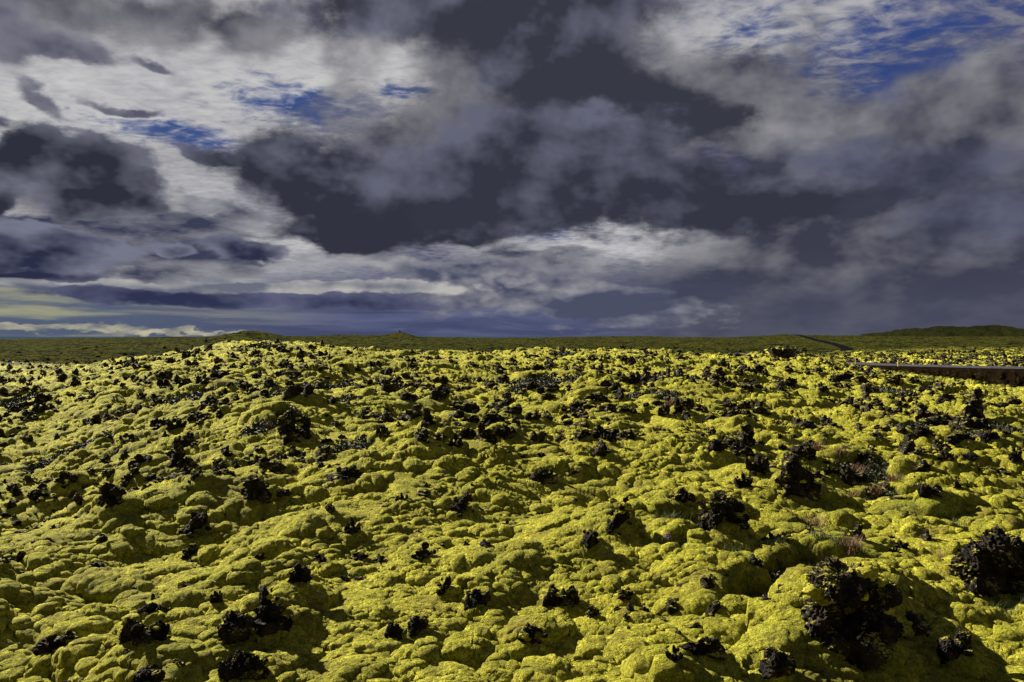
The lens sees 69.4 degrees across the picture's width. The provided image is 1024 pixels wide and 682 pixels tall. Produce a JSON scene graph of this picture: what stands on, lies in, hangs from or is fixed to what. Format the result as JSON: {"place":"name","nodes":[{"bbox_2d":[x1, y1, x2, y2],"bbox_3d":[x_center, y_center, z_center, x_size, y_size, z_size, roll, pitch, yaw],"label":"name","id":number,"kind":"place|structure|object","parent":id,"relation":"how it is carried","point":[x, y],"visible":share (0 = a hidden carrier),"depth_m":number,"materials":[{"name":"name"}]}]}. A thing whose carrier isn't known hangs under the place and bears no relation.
{"place":"outdoors","nodes":[
{"label":"outdoors","id":0,"kind":"place"},
{"bbox_2d":[0,336,689,338],"bbox_3d":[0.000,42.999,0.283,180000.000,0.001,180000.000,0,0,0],"label":"sea","id":1,"kind":"structure","parent":0,"point":[419,336],"depth_m":23315.49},
{"bbox_2d":[0,325,1023,681],"bbox_3d":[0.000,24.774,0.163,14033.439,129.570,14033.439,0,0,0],"label":"ground","id":2,"kind":"structure","parent":0,"point":[336,631],"depth_m":11.07,"materials":[{"name":"plant"}]},
{"bbox_2d":[27,489,49,500],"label":"lava rock","id":3,"kind":"object","parent":2,"relation":"on","point":[35,494],"visible":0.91,"depth_m":15.75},
{"bbox_2d":[31,393,52,405],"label":"lava rock","id":4,"kind":"object","parent":2,"relation":"on","point":[40,398],"visible":0.76,"depth_m":30.68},
{"bbox_2d":[33,630,79,655],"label":"lava rock","id":5,"kind":"object","parent":2,"relation":"on","point":[53,643],"visible":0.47,"depth_m":7.57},
{"bbox_2d":[54,471,77,488],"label":"lava rock","id":6,"kind":"object","parent":2,"relation":"on","point":[72,478],"visible":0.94,"depth_m":16.21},
{"bbox_2d":[86,414,101,425],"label":"lava rock","id":7,"kind":"object","parent":2,"relation":"on","point":[95,419],"visible":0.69,"depth_m":23.88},
{"bbox_2d":[96,482,126,509],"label":"lava rock","id":8,"kind":"object","parent":2,"relation":"on","point":[110,494],"visible":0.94,"depth_m":12.24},
{"bbox_2d":[120,467,139,487],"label":"lava rock","id":9,"kind":"object","parent":2,"relation":"on","point":[126,479],"visible":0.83,"depth_m":15.14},
{"bbox_2d":[128,454,152,468],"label":"lava rock","id":10,"kind":"object","parent":2,"relation":"on","point":[138,460],"visible":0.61,"depth_m":16.13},
{"bbox_2d":[118,618,169,654],"bbox_3d":[-3.497,2.808,6.978,0.459,0.371,0.341,0,0,0],"label":"lava rock","id":11,"kind":"object","parent":2,"relation":"on","point":[133,630],"visible":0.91,"depth_m":6.96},
{"bbox_2d":[131,663,165,681],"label":"lava rock","id":12,"kind":"object","parent":2,"relation":"on","point":[154,672],"visible":0.98,"depth_m":6.09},
{"bbox_2d":[144,473,164,483],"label":"lava rock","id":13,"kind":"object","parent":2,"relation":"on","point":[150,477],"visible":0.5,"depth_m":15.03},
{"bbox_2d":[137,602,172,614],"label":"lava rock","id":14,"kind":"object","parent":2,"relation":"on","point":[148,608],"visible":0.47,"depth_m":7.79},
{"bbox_2d":[167,438,185,467],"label":"lava rock","id":15,"kind":"object","parent":2,"relation":"on","point":[177,454],"visible":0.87,"depth_m":15.91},
{"bbox_2d":[166,418,186,430],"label":"lava rock","id":16,"kind":"object","parent":2,"relation":"on","point":[178,424],"visible":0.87,"depth_m":19.09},
{"bbox_2d":[173,432,195,449],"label":"lava rock","id":17,"kind":"object","parent":2,"relation":"on","point":[187,440],"visible":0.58,"depth_m":17.35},
{"bbox_2d":[177,457,191,469],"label":"lava rock","id":18,"kind":"object","parent":2,"relation":"on","point":[182,464],"visible":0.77,"depth_m":15.75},
{"bbox_2d":[180,543,197,558],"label":"lava rock","id":19,"kind":"object","parent":2,"relation":"on","point":[191,549],"visible":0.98,"depth_m":10.98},
{"bbox_2d":[178,376,201,388],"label":"lava rock","id":20,"kind":"object","parent":2,"relation":"on","point":[184,381],"visible":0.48,"depth_m":28.42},
{"bbox_2d":[187,461,201,482],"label":"lava rock","id":21,"kind":"object","parent":2,"relation":"on","point":[194,474],"visible":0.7,"depth_m":13.14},
{"bbox_2d":[178,512,211,537],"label":"lava rock","id":22,"kind":"object","parent":2,"relation":"on","point":[197,522],"visible":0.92,"depth_m":11.61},
{"bbox_2d":[197,394,217,410],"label":"lava rock","id":23,"kind":"object","parent":2,"relation":"on","point":[209,399],"visible":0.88,"depth_m":21.96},
{"bbox_2d":[209,590,223,603],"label":"lava rock","id":24,"kind":"object","parent":2,"relation":"on","point":[217,598],"visible":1,"depth_m":7.89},
{"bbox_2d":[208,370,229,378],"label":"lava rock","id":25,"kind":"object","parent":2,"relation":"on","point":[221,374],"visible":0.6,"depth_m":29.97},
{"bbox_2d":[212,458,226,470],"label":"lava rock","id":26,"kind":"object","parent":2,"relation":"on","point":[219,464],"visible":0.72,"depth_m":15.02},
{"bbox_2d":[217,610,253,644],"bbox_3d":[-2.657,2.770,7.121,0.345,0.337,0.292,0,0,0],"label":"lava rock","id":27,"kind":"object","parent":2,"relation":"on","point":[233,627],"visible":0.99,"depth_m":7.07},
{"bbox_2d":[217,649,270,681],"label":"lava rock","id":28,"kind":"object","parent":2,"relation":"on","point":[241,665],"visible":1,"depth_m":6.40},
{"bbox_2d":[240,475,272,503],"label":"lava rock","id":29,"kind":"object","parent":2,"relation":"on","point":[254,488],"visible":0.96,"depth_m":12.45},
{"bbox_2d":[258,457,285,472],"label":"lava rock","id":30,"kind":"object","parent":2,"relation":"on","point":[271,465],"visible":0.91,"depth_m":14.43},
{"bbox_2d":[253,585,292,640],"bbox_3d":[-2.380,2.732,7.269,0.403,0.628,0.349,0,0,0],"label":"lava rock","id":31,"kind":"object","parent":2,"relation":"on","point":[268,612],"visible":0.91,"depth_m":7.23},
{"bbox_2d":[277,409,311,444],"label":"lava rock","id":32,"kind":"object","parent":2,"relation":"on","point":[288,429],"visible":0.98,"depth_m":16.73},
{"bbox_2d":[282,383,313,399],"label":"lava rock","id":33,"kind":"object","parent":2,"relation":"on","point":[291,391],"visible":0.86,"depth_m":20.24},
{"bbox_2d":[287,563,311,587],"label":"lava rock","id":34,"kind":"object","parent":2,"relation":"on","point":[300,575],"visible":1,"depth_m":8.06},
{"bbox_2d":[315,445,330,461],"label":"lava rock","id":35,"kind":"object","parent":2,"relation":"on","point":[324,451],"visible":0.89,"depth_m":15.53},
{"bbox_2d":[320,464,365,484],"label":"lava rock","id":36,"kind":"object","parent":2,"relation":"on","point":[345,473],"visible":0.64,"depth_m":13.41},
{"bbox_2d":[342,516,360,534],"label":"lava rock","id":37,"kind":"object","parent":2,"relation":"on","point":[353,530],"visible":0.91,"depth_m":10.34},
{"bbox_2d":[376,425,389,437],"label":"lava rock","id":38,"kind":"object","parent":2,"relation":"on","point":[383,432],"visible":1,"depth_m":16.17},
{"bbox_2d":[381,379,400,393],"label":"lava rock","id":39,"kind":"object","parent":2,"relation":"on","point":[388,388],"visible":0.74,"depth_m":27.92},
{"bbox_2d":[384,621,403,639],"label":"lava rock","id":40,"kind":"object","parent":2,"relation":"on","point":[395,630],"visible":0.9,"depth_m":7.25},
{"bbox_2d":[400,391,418,401],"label":"lava rock","id":41,"kind":"object","parent":2,"relation":"on","point":[406,395],"visible":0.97,"depth_m":21.98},
{"bbox_2d":[400,404,421,420],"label":"lava rock","id":42,"kind":"object","parent":2,"relation":"on","point":[409,415],"visible":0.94,"depth_m":17.16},
{"bbox_2d":[407,615,428,636],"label":"lava rock","id":43,"kind":"object","parent":2,"relation":"on","point":[416,624],"visible":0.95,"depth_m":7.30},
{"bbox_2d":[411,541,429,561],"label":"lava rock","id":44,"kind":"object","parent":2,"relation":"on","point":[422,553],"visible":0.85,"depth_m":9.18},
{"bbox_2d":[420,408,435,427],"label":"lava rock","id":45,"kind":"object","parent":2,"relation":"on","point":[427,421],"visible":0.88,"depth_m":16.21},
{"bbox_2d":[429,389,446,400],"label":"lava rock","id":46,"kind":"object","parent":2,"relation":"on","point":[436,395],"visible":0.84,"depth_m":25.46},
{"bbox_2d":[436,575,451,595],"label":"lava rock","id":47,"kind":"object","parent":2,"relation":"on","point":[445,585],"visible":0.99,"depth_m":8.17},
{"bbox_2d":[448,434,462,447],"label":"lava rock","id":48,"kind":"object","parent":2,"relation":"on","point":[458,442],"visible":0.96,"depth_m":14.60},
{"bbox_2d":[450,492,474,517],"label":"lava rock","id":49,"kind":"object","parent":2,"relation":"on","point":[460,506],"visible":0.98,"depth_m":11.26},
{"bbox_2d":[450,400,480,412],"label":"lava rock","id":50,"kind":"object","parent":2,"relation":"on","point":[469,406],"visible":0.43,"depth_m":20.67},
{"bbox_2d":[458,426,476,439],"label":"lava rock","id":51,"kind":"object","parent":2,"relation":"on","point":[468,433],"visible":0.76,"depth_m":15.18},
{"bbox_2d":[463,588,490,609],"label":"lava rock","id":52,"kind":"object","parent":2,"relation":"on","point":[478,597],"visible":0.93,"depth_m":7.80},
{"bbox_2d":[477,422,497,443],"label":"lava rock","id":53,"kind":"object","parent":2,"relation":"on","point":[486,435],"visible":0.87,"depth_m":14.82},
{"bbox_2d":[481,410,504,424],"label":"lava rock","id":54,"kind":"object","parent":2,"relation":"on","point":[492,416],"visible":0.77,"depth_m":16.07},
{"bbox_2d":[494,392,511,405],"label":"lava rock","id":55,"kind":"object","parent":2,"relation":"on","point":[507,399],"visible":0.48,"depth_m":24.23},
{"bbox_2d":[495,425,515,439],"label":"lava rock","id":56,"kind":"object","parent":2,"relation":"on","point":[506,432],"visible":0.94,"depth_m":15.23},
{"bbox_2d":[0,335,1023,666],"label":"rubble","id":57,"kind":"object","parent":2,"relation":"on","point":[546,395],"visible":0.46,"depth_m":27.40,"materials":[{"name":"stone"}]},
{"bbox_2d":[0,341,1023,597],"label":"ground cover","id":58,"kind":"object","parent":2,"relation":"on","point":[362,443],"visible":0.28,"depth_m":20.89,"materials":[{"name":"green plant"}]},
{"bbox_2d":[516,622,547,646],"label":"lava rock","id":59,"kind":"object","parent":2,"relation":"on","point":[526,632],"visible":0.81,"depth_m":6.67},
{"bbox_2d":[524,411,540,420],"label":"lava rock","id":60,"kind":"object","parent":2,"relation":"on","point":[536,416],"visible":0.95,"depth_m":16.51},
{"bbox_2d":[528,468,557,484],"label":"lava rock","id":61,"kind":"object","parent":2,"relation":"on","point":[544,476],"visible":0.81,"depth_m":13.15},
{"bbox_2d":[542,584,579,606],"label":"lava rock","id":62,"kind":"object","parent":2,"relation":"on","point":[553,597],"visible":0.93,"depth_m":7.89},
{"bbox_2d":[567,400,586,412],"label":"lava rock","id":63,"kind":"object","parent":2,"relation":"on","point":[574,406],"visible":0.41,"depth_m":20.70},
{"bbox_2d":[573,428,590,440],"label":"lava rock","id":64,"kind":"object","parent":2,"relation":"on","point":[581,434],"visible":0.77,"depth_m":15.03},
{"bbox_2d":[580,529,599,549],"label":"lava rock","id":65,"kind":"object","parent":2,"relation":"on","point":[590,540],"visible":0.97,"depth_m":9.02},
{"bbox_2d":[586,605,598,618],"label":"lava rock","id":66,"kind":"object","parent":2,"relation":"on","point":[592,611],"visible":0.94,"depth_m":7.38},
{"bbox_2d":[583,391,610,403],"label":"lava rock","id":67,"kind":"object","parent":2,"relation":"on","point":[598,397],"visible":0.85,"depth_m":21.44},
{"bbox_2d":[594,439,606,456],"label":"lava rock","id":68,"kind":"object","parent":2,"relation":"on","point":[600,447],"visible":0.94,"depth_m":14.21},
{"bbox_2d":[592,425,618,438],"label":"lava rock","id":69,"kind":"object","parent":2,"relation":"on","point":[614,431],"visible":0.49,"depth_m":15.36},
{"bbox_2d":[599,380,621,389],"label":"lava rock","id":70,"kind":"object","parent":2,"relation":"on","point":[615,384],"visible":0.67,"depth_m":24.09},
{"bbox_2d":[604,403,619,414],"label":"lava rock","id":71,"kind":"object","parent":2,"relation":"on","point":[609,408],"visible":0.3,"depth_m":19.03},
{"bbox_2d":[612,387,624,399],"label":"lava rock","id":72,"kind":"object","parent":2,"relation":"on","point":[618,394],"visible":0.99,"depth_m":21.98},
{"bbox_2d":[607,496,632,534],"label":"lava rock","id":73,"kind":"object","parent":2,"relation":"on","point":[621,517],"visible":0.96,"depth_m":9.37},
{"bbox_2d":[617,586,632,599],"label":"lava rock","id":74,"kind":"object","parent":2,"relation":"on","point":[626,593],"visible":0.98,"depth_m":7.79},
{"bbox_2d":[616,428,636,440],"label":"lava rock","id":75,"kind":"object","parent":2,"relation":"on","point":[627,435],"visible":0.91,"depth_m":15.00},
{"bbox_2d":[665,597,678,614],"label":"lava rock","id":76,"kind":"object","parent":2,"relation":"on","point":[672,607],"visible":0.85,"depth_m":7.31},
{"bbox_2d":[665,645,683,663],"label":"lava rock","id":77,"kind":"object","parent":2,"relation":"on","point":[675,657],"visible":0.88,"depth_m":5.69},
{"bbox_2d":[673,398,685,414],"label":"lava rock","id":78,"kind":"object","parent":2,"relation":"on","point":[678,406],"visible":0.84,"depth_m":18.64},
{"bbox_2d":[667,487,695,502],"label":"lava rock","id":79,"kind":"object","parent":2,"relation":"on","point":[681,494],"visible":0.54,"depth_m":10.50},
{"bbox_2d":[673,397,693,409],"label":"lava rock","id":80,"kind":"object","parent":2,"relation":"on","point":[688,403],"visible":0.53,"depth_m":19.45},
{"bbox_2d":[677,636,727,659],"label":"lava rock","id":81,"kind":"object","parent":2,"relation":"on","point":[711,647],"visible":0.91,"depth_m":5.93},
{"bbox_2d":[700,573,715,588],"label":"lava rock","id":82,"kind":"object","parent":2,"relation":"on","point":[707,582],"visible":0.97,"depth_m":7.54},
{"bbox_2d":[701,600,720,618],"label":"lava rock","id":83,"kind":"object","parent":2,"relation":"on","point":[712,608],"visible":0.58,"depth_m":6.93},
{"bbox_2d":[707,439,728,453],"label":"lava rock","id":84,"kind":"object","parent":2,"relation":"on","point":[716,445],"visible":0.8,"depth_m":13.93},
{"bbox_2d":[697,489,749,531],"bbox_3d":[2.674,2.209,9.368,0.643,0.661,0.442,0,0,-15],"label":"lava rock","id":85,"kind":"object","parent":2,"relation":"on","point":[717,507],"visible":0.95,"depth_m":9.26,"materials":[{"name":"stone"}]},
{"bbox_2d":[733,472,752,488],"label":"lava rock","id":86,"kind":"object","parent":2,"relation":"on","point":[744,482],"visible":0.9,"depth_m":11.95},
{"bbox_2d":[731,442,754,456],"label":"lava rock","id":87,"kind":"object","parent":2,"relation":"on","point":[747,450],"visible":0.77,"depth_m":14.57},
{"bbox_2d":[736,432,751,446],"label":"lava rock","id":88,"kind":"object","parent":2,"relation":"on","point":[742,437],"visible":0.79,"depth_m":15.72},
{"bbox_2d":[733,424,755,444],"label":"lava rock","id":89,"kind":"object","parent":2,"relation":"on","point":[747,430],"visible":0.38,"depth_m":15.98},
{"bbox_2d":[752,400,764,413],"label":"lava rock","id":90,"kind":"object","parent":2,"relation":"on","point":[758,408],"visible":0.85,"depth_m":20.85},
{"bbox_2d":[744,453,772,476],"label":"lava rock","id":91,"kind":"object","parent":2,"relation":"on","point":[759,465],"visible":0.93,"depth_m":12.88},
{"bbox_2d":[758,645,796,678],"bbox_3d":[2.063,2.527,5.736,0.296,0.303,0.259,0,0,0],"label":"lava rock","id":92,"kind":"object","parent":2,"relation":"on","point":[775,662],"visible":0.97,"depth_m":5.65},
{"bbox_2d":[769,345,794,358],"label":"lava rock","id":93,"kind":"object","parent":2,"relation":"on","point":[787,352],"visible":0.93,"depth_m":49.38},
{"bbox_2d":[774,452,821,501],"bbox_3d":[4.496,2.225,11.729,0.732,0.954,0.539,0,0,0],"label":"lava rock","id":94,"kind":"object","parent":2,"relation":"on","point":[795,477],"visible":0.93,"depth_m":11.57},
{"bbox_2d":[790,444,815,457],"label":"lava rock","id":95,"kind":"object","parent":2,"relation":"on","point":[798,450],"visible":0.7,"depth_m":15.16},
{"bbox_2d":[795,511,832,526],"bbox_3d":[4.090,2.440,10.034,0.601,0.279,0.543,0,0,0],"label":"grass tuft","id":96,"kind":"object","parent":2,"relation":"on","point":[815,524],"visible":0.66,"depth_m":10.03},
{"bbox_2d":[828,373,849,382],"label":"lava rock","id":97,"kind":"object","parent":2,"relation":"on","point":[836,377],"visible":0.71,"depth_m":31.84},
{"bbox_2d":[655,444,1023,614],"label":"grass","id":98,"kind":"structure","parent":2,"relation":"on","point":[841,535],"depth_m":8.83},
{"bbox_2d":[833,532,863,554],"bbox_3d":[3.919,2.325,8.580,0.428,0.232,0.504,0,0,35],"label":"grass tuft","id":99,"kind":"object","parent":2,"relation":"on","point":[849,548],"visible":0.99,"depth_m":8.53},
{"bbox_2d":[801,555,904,671],"bbox_3d":[2.800,2.279,6.094,0.781,0.967,0.585,0,0,25],"label":"lava rock","id":100,"kind":"object","parent":2,"relation":"on","point":[862,636],"visible":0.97,"depth_m":6.01,"materials":[{"name":"stone"}]},
{"bbox_2d":[840,467,869,485],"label":"lava rock","id":101,"kind":"object","parent":2,"relation":"on","point":[848,476],"visible":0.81,"depth_m":14.44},
{"bbox_2d":[849,524,866,540],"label":"lava rock","id":102,"kind":"object","parent":2,"relation":"on","point":[857,530],"visible":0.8,"depth_m":9.09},
{"bbox_2d":[853,481,883,497],"bbox_3d":[6.843,2.799,13.973,0.661,0.350,0.651,0,0,-10],"label":"grass tuft","id":103,"kind":"object","parent":2,"relation":"on","point":[876,493],"visible":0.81,"depth_m":13.95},
{"bbox_2d":[897,434,915,454],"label":"lava rock","id":104,"kind":"object","parent":2,"relation":"on","point":[909,445],"visible":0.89,"depth_m":15.64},
{"bbox_2d":[905,610,932,636],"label":"lava rock","id":105,"kind":"object","parent":2,"relation":"on","point":[917,622],"visible":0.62,"depth_m":6.44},
{"bbox_2d":[916,459,930,471],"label":"lava rock","id":106,"kind":"object","parent":2,"relation":"on","point":[923,465],"visible":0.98,"depth_m":14.46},
{"bbox_2d":[913,426,934,437],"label":"lava rock","id":107,"kind":"object","parent":2,"relation":"on","point":[920,431],"visible":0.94,"depth_m":16.99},
{"bbox_2d":[915,404,934,420],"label":"lava rock","id":108,"kind":"object","parent":2,"relation":"on","point":[921,410],"visible":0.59,"depth_m":20.28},
{"bbox_2d":[916,483,943,499],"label":"lava rock","id":109,"kind":"object","parent":2,"relation":"on","point":[924,490],"visible":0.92,"depth_m":10.73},
{"bbox_2d":[919,416,948,425],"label":"lava rock","id":110,"kind":"object","parent":2,"relation":"on","point":[935,420],"visible":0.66,"depth_m":19.69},
{"bbox_2d":[936,393,956,403],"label":"lava rock","id":111,"kind":"object","parent":2,"relation":"on","point":[944,397],"visible":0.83,"depth_m":23.91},
{"bbox_2d":[936,629,973,664],"bbox_3d":[3.715,2.584,6.202,0.319,0.293,0.240,0,0,0],"label":"lava rock","id":112,"kind":"object","parent":2,"relation":"on","point":[948,649],"visible":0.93,"depth_m":6.17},
{"bbox_2d":[949,422,970,432],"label":"lava rock","id":113,"kind":"object","parent":2,"relation":"on","point":[955,426],"visible":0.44,"depth_m":17.36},
{"bbox_2d":[945,430,975,444],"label":"lava rock","id":114,"kind":"object","parent":2,"relation":"on","point":[955,437],"visible":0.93,"depth_m":15.80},
{"bbox_2d":[959,417,981,428],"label":"lava rock","id":115,"kind":"object","parent":2,"relation":"on","point":[964,422],"visible":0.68,"depth_m":19.12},
{"bbox_2d":[962,388,984,418],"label":"lava rock","id":116,"kind":"object","parent":2,"relation":"on","point":[974,407],"visible":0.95,"depth_m":20.43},
{"bbox_2d":[948,524,1023,598],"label":"lava rock","id":117,"kind":"object","parent":2,"relation":"on","point":[990,563],"visible":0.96,"depth_m":7.37,"materials":[{"name":"stone"}]},
{"bbox_2d":[979,430,999,442],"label":"lava rock","id":118,"kind":"object","parent":2,"relation":"on","point":[986,436],"visible":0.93,"depth_m":15.92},
{"bbox_2d":[1008,446,1023,462],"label":"lava rock","id":119,"kind":"object","parent":2,"relation":"on","point":[1014,456],"visible":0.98,"depth_m":14.48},
{"bbox_2d":[0,0,1023,336],"label":"sky","id":120,"kind":"structure","parent":0,"point":[169,168],"materials":[{"name":"grey"}]},
{"bbox_2d":[732,334,1023,368],"bbox_3d":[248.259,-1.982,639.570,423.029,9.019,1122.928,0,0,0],"label":"road","id":121,"kind":"structure","parent":0,"point":[843,347],"depth_m":112.85,"materials":[{"name":"asphalt"}]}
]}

